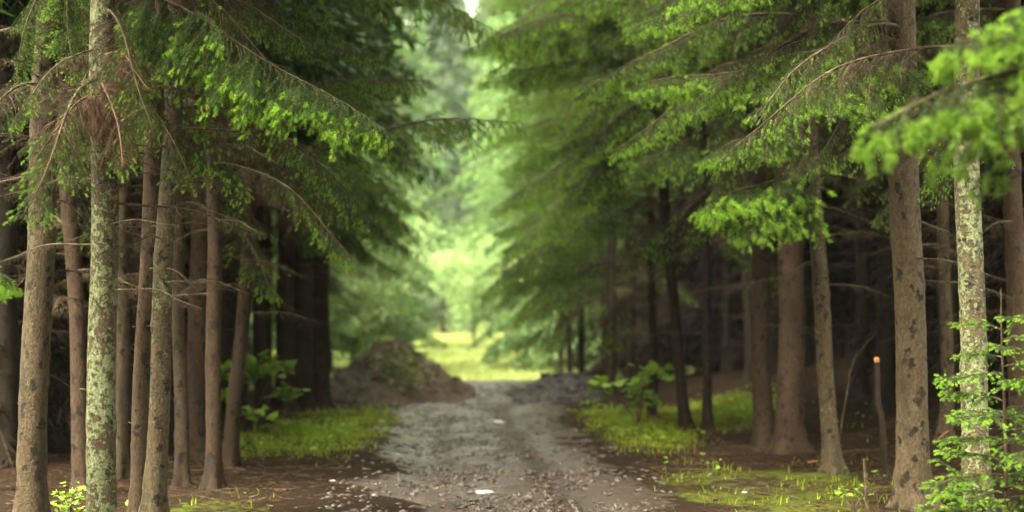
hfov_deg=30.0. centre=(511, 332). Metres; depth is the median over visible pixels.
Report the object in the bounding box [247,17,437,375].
spruce tree
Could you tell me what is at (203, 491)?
fallen branch
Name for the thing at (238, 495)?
fallen branch
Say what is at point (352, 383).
dirt mound
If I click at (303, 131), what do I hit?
spruce tree
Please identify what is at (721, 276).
spruce tree
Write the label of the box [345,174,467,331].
broadleaf tree
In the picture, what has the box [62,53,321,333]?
spruce tree
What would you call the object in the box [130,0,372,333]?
spruce tree
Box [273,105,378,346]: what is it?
spruce tree
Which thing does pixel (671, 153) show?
spruce tree
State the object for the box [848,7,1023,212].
branch
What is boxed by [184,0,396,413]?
spruce tree
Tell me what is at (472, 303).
broadleaf tree
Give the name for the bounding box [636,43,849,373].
spruce tree
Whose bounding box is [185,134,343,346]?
spruce tree
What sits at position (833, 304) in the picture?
spruce tree
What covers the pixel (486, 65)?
spruce tree
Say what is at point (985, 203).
spruce tree
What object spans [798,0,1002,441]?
spruce tree
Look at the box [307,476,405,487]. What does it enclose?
fallen branch
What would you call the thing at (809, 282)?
spruce tree
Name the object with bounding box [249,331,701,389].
meadow grass
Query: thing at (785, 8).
spruce tree
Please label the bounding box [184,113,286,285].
spruce tree
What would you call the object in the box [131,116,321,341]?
spruce tree
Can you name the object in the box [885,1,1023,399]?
spruce tree
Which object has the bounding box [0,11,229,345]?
spruce tree
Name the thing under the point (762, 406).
spruce tree
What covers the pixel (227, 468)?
fallen branch
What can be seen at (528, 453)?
pebbles
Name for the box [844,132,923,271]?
spruce tree
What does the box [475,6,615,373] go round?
spruce tree
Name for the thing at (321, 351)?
spruce tree
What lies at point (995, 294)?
spruce tree
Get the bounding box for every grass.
[179,384,899,511]
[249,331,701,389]
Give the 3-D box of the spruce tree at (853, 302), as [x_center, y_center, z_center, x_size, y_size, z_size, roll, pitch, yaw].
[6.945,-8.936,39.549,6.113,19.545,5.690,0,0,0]
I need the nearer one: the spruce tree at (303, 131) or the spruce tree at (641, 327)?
the spruce tree at (303, 131)
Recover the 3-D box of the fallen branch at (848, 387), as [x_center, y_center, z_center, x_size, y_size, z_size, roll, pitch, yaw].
[3.870,0.754,21.500,0.503,1.537,0.025,0,0,0]
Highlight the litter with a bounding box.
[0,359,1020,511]
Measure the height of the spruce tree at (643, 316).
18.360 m
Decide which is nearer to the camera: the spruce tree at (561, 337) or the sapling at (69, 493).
the sapling at (69, 493)
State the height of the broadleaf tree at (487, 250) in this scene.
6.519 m
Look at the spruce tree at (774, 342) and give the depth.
42.38 m
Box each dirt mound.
[330,337,475,405]
[499,370,605,404]
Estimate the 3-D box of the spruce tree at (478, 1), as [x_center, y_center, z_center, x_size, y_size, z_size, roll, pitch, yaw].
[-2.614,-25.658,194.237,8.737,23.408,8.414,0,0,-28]
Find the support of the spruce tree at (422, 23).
on the ground at (684, 501)
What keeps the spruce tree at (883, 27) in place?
on the ground at (684, 501)
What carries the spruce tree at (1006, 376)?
on the ground at (684, 501)
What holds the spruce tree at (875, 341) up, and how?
on the ground at (684, 501)
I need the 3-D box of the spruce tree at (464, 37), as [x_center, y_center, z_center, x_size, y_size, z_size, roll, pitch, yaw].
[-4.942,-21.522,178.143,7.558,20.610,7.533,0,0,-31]
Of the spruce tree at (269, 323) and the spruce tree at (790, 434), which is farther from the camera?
the spruce tree at (269, 323)
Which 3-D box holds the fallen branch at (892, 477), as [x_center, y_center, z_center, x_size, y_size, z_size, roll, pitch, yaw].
[4.091,1.424,19.747,1.109,0.168,0.549,-8,2,-28]
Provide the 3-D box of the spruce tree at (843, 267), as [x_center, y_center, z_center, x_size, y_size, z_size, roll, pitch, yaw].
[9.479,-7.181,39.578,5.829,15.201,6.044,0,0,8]
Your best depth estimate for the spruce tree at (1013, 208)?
18.93 m
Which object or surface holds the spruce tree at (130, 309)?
on the ground at (684, 501)
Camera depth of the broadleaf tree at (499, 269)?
69.67 m
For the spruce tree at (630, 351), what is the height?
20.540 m
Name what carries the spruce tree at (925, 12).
on the ground at (684, 501)
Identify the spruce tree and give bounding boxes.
[0,0,37,80]
[0,0,88,466]
[0,0,239,498]
[0,0,254,511]
[0,0,365,459]
[0,0,394,511]
[0,0,403,454]
[0,8,187,470]
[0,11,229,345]
[0,19,27,197]
[0,265,23,303]
[2,0,148,191]
[8,0,277,478]
[12,0,329,511]
[17,101,131,397]
[17,109,131,436]
[18,0,402,433]
[21,110,229,423]
[24,0,363,436]
[27,112,245,354]
[60,0,376,511]
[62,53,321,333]
[79,212,131,384]
[80,0,345,487]
[86,0,342,330]
[119,0,354,489]
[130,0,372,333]
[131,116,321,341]
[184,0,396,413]
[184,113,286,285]
[184,172,190,344]
[185,16,403,411]
[185,29,384,425]
[185,57,366,325]
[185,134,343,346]
[188,0,530,466]
[234,0,429,357]
[234,186,346,406]
[236,0,419,410]
[236,85,429,408]
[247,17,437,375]
[247,257,275,380]
[247,325,253,386]
[250,201,391,356]
[253,199,367,394]
[265,0,416,351]
[265,0,440,349]
[271,188,364,340]
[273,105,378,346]
[277,0,477,337]
[354,58,448,347]
[371,0,457,329]
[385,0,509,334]
[400,3,447,193]
[415,4,489,256]
[421,1,481,226]
[436,0,547,360]
[443,1,533,255]
[455,0,478,115]
[456,2,500,213]
[457,0,504,115]
[459,0,778,430]
[467,63,637,369]
[474,0,531,225]
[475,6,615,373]
[477,0,778,418]
[478,0,647,372]
[483,0,661,373]
[486,47,691,373]
[489,0,697,408]
[495,0,691,395]
[498,0,834,430]
[498,36,679,376]
[571,0,928,453]
[572,0,880,448]
[572,0,893,474]
[573,56,850,379]
[591,181,710,379]
[593,109,742,379]
[618,43,873,381]
[625,0,1023,511]
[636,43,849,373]
[657,145,876,378]
[665,109,846,373]
[674,22,875,312]
[675,0,1023,431]
[677,51,872,367]
[680,179,845,363]
[695,0,1003,418]
[709,49,877,369]
[709,111,877,351]
[710,1,929,400]
[719,0,995,511]
[743,38,895,368]
[767,34,936,356]
[768,27,935,380]
[770,158,877,328]
[771,123,875,362]
[787,0,1023,458]
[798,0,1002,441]
[812,131,851,349]
[826,0,1007,378]
[826,159,877,342]
[827,7,994,275]
[828,128,935,339]
[832,136,877,351]
[833,5,1005,389]
[833,148,958,360]
[843,169,876,318]
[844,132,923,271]
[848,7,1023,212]
[854,0,1023,326]
[871,219,994,358]
[882,0,1023,394]
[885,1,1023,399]
[931,172,1006,337]
[931,218,1004,352]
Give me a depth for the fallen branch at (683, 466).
20.63 m
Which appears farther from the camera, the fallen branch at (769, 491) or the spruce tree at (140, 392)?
the fallen branch at (769, 491)
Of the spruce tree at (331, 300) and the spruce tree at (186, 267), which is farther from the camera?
the spruce tree at (331, 300)
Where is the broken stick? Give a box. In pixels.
[863,458,869,511]
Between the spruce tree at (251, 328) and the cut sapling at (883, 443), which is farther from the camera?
the spruce tree at (251, 328)
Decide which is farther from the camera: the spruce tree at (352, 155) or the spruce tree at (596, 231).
the spruce tree at (352, 155)
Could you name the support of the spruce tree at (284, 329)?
on the ground at (684, 501)
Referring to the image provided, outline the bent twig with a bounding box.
[859,489,878,511]
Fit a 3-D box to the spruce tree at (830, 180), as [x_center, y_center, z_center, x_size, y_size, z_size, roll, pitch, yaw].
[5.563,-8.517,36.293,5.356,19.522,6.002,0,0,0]
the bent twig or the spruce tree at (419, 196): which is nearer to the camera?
the bent twig
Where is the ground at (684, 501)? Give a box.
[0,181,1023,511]
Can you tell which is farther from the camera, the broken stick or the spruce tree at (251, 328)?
the spruce tree at (251, 328)
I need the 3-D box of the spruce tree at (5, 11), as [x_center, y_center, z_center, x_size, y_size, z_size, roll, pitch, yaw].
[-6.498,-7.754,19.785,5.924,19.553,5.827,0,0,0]
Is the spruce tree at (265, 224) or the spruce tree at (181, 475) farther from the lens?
the spruce tree at (265, 224)
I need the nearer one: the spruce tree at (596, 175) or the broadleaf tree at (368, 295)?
the spruce tree at (596, 175)
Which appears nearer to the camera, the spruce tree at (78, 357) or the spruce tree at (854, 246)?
the spruce tree at (78, 357)
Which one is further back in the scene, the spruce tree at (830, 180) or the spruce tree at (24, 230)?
the spruce tree at (830, 180)
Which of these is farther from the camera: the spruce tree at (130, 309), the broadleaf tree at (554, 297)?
the broadleaf tree at (554, 297)
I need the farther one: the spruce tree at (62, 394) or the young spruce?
the spruce tree at (62, 394)
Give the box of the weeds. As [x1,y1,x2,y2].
[360,330,446,392]
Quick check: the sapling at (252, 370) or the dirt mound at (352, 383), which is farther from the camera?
the dirt mound at (352, 383)
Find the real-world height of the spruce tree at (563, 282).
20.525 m
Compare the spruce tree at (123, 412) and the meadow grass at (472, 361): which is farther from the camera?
the meadow grass at (472, 361)
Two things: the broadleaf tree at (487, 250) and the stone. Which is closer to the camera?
the stone
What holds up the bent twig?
on the ground at (684, 501)
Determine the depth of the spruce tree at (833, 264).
34.41 m
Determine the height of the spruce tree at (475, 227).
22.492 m
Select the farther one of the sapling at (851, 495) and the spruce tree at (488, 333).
the spruce tree at (488, 333)
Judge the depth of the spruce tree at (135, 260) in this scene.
23.26 m
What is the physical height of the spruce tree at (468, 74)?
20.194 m
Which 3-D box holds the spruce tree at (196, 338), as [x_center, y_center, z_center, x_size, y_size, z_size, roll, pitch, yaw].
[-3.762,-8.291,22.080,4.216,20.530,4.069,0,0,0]
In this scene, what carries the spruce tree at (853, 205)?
on the ground at (684, 501)
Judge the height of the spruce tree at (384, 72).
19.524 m
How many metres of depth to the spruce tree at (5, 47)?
21.25 m
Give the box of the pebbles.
[336,403,714,511]
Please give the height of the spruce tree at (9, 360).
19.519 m
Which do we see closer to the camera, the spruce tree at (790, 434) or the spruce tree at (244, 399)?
the spruce tree at (790, 434)
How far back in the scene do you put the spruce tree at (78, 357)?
18.14 m
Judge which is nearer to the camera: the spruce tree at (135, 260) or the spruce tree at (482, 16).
the spruce tree at (135, 260)
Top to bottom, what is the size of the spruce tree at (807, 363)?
19.553 m
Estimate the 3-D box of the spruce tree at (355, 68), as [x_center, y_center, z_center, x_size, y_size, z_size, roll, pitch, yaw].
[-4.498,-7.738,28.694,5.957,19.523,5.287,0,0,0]
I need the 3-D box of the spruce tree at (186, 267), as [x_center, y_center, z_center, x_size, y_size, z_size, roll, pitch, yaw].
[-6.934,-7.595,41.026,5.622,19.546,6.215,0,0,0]
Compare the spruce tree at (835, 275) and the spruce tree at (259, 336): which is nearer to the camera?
the spruce tree at (259, 336)
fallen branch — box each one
[168,453,245,477]
[169,474,248,497]
[190,485,266,500]
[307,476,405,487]
[625,454,715,471]
[707,482,798,499]
[737,486,812,491]
[809,447,879,459]
[839,332,877,437]
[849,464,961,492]
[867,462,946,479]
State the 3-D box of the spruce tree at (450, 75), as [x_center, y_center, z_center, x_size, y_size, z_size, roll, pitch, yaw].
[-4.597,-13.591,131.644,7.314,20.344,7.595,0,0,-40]
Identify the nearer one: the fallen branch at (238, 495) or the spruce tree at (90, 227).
the fallen branch at (238, 495)
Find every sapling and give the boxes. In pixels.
[51,481,85,511]
[220,359,277,435]
[243,349,310,433]
[585,360,674,426]
[828,484,873,511]
[874,357,890,485]
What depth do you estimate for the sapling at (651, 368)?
29.98 m
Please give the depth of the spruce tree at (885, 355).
25.95 m
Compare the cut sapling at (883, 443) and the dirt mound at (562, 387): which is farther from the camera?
the dirt mound at (562, 387)
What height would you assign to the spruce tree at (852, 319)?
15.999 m
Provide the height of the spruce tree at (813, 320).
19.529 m
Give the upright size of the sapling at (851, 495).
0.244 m
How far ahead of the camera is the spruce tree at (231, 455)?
21.39 m
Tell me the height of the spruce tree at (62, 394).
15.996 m
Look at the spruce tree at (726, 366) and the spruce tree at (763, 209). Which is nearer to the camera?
the spruce tree at (763, 209)
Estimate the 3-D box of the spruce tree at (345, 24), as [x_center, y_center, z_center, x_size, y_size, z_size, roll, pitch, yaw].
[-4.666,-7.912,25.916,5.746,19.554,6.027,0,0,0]
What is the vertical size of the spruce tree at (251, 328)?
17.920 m
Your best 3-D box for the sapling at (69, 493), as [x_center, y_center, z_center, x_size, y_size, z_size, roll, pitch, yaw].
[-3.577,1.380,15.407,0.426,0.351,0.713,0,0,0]
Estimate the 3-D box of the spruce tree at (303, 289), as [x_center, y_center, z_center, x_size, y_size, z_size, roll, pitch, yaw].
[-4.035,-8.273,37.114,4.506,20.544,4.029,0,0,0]
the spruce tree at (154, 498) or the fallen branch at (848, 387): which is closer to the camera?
the spruce tree at (154, 498)
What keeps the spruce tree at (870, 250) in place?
on the ground at (684, 501)
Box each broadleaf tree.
[329,249,423,367]
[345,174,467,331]
[416,223,514,339]
[448,215,521,320]
[476,228,550,358]
[498,219,639,366]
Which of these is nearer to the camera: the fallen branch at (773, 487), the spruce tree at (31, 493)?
the spruce tree at (31, 493)
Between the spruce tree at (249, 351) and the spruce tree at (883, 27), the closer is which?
the spruce tree at (883, 27)
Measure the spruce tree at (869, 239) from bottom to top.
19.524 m
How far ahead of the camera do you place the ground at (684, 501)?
22.20 m
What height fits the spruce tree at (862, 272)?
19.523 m
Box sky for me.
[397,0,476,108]
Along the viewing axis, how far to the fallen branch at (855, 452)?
22.05 m
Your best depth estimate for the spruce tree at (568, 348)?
48.95 m
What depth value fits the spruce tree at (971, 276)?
13.95 m
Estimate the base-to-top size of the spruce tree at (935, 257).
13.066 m
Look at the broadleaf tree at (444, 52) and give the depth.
103.41 m
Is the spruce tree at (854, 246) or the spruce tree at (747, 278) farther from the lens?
the spruce tree at (747, 278)
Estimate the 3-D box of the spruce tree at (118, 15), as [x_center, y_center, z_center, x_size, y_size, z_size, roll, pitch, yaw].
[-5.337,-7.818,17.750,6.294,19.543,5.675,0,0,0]
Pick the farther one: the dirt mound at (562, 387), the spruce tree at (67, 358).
the dirt mound at (562, 387)
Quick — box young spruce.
[914,289,1023,511]
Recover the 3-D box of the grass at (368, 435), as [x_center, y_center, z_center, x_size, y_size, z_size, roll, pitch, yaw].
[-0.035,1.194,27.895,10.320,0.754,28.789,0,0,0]
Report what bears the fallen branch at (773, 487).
on the ground at (684, 501)
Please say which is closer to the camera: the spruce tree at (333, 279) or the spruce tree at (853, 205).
the spruce tree at (853, 205)
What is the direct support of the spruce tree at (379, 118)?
on the ground at (684, 501)
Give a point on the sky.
(469, 1)
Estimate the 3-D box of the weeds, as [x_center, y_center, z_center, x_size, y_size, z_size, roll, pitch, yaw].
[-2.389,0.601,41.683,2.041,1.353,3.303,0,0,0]
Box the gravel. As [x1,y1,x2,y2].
[317,383,680,511]
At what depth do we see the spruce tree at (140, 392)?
15.13 m
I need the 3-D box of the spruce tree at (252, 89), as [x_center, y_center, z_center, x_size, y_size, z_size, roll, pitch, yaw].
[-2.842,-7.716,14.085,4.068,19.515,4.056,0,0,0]
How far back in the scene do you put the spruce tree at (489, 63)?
99.63 m
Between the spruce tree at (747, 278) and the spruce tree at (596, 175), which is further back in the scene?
the spruce tree at (747, 278)
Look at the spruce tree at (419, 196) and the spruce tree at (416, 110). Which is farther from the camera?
the spruce tree at (419, 196)
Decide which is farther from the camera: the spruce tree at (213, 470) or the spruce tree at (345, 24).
the spruce tree at (345, 24)
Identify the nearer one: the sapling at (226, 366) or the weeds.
the sapling at (226, 366)
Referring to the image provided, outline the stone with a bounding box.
[475,490,493,493]
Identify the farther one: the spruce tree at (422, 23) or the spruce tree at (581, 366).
the spruce tree at (422, 23)
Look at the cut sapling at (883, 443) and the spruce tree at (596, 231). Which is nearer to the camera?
the cut sapling at (883, 443)
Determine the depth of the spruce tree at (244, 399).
39.90 m
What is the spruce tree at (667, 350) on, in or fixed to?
on the ground at (684, 501)
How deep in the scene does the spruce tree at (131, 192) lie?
29.47 m
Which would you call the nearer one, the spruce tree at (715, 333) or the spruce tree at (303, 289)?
the spruce tree at (303, 289)
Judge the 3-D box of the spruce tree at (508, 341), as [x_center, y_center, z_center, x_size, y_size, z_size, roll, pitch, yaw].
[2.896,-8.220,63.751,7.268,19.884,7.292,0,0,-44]
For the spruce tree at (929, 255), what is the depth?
31.46 m
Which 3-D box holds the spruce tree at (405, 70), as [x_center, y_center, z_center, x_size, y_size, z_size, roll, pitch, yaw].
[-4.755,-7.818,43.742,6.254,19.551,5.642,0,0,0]
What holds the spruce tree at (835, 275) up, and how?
on the ground at (684, 501)
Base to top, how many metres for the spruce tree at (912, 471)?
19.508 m
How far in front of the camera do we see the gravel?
21.00 m
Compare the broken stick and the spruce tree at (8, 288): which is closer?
the spruce tree at (8, 288)
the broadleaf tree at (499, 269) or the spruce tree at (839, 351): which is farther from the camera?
the broadleaf tree at (499, 269)

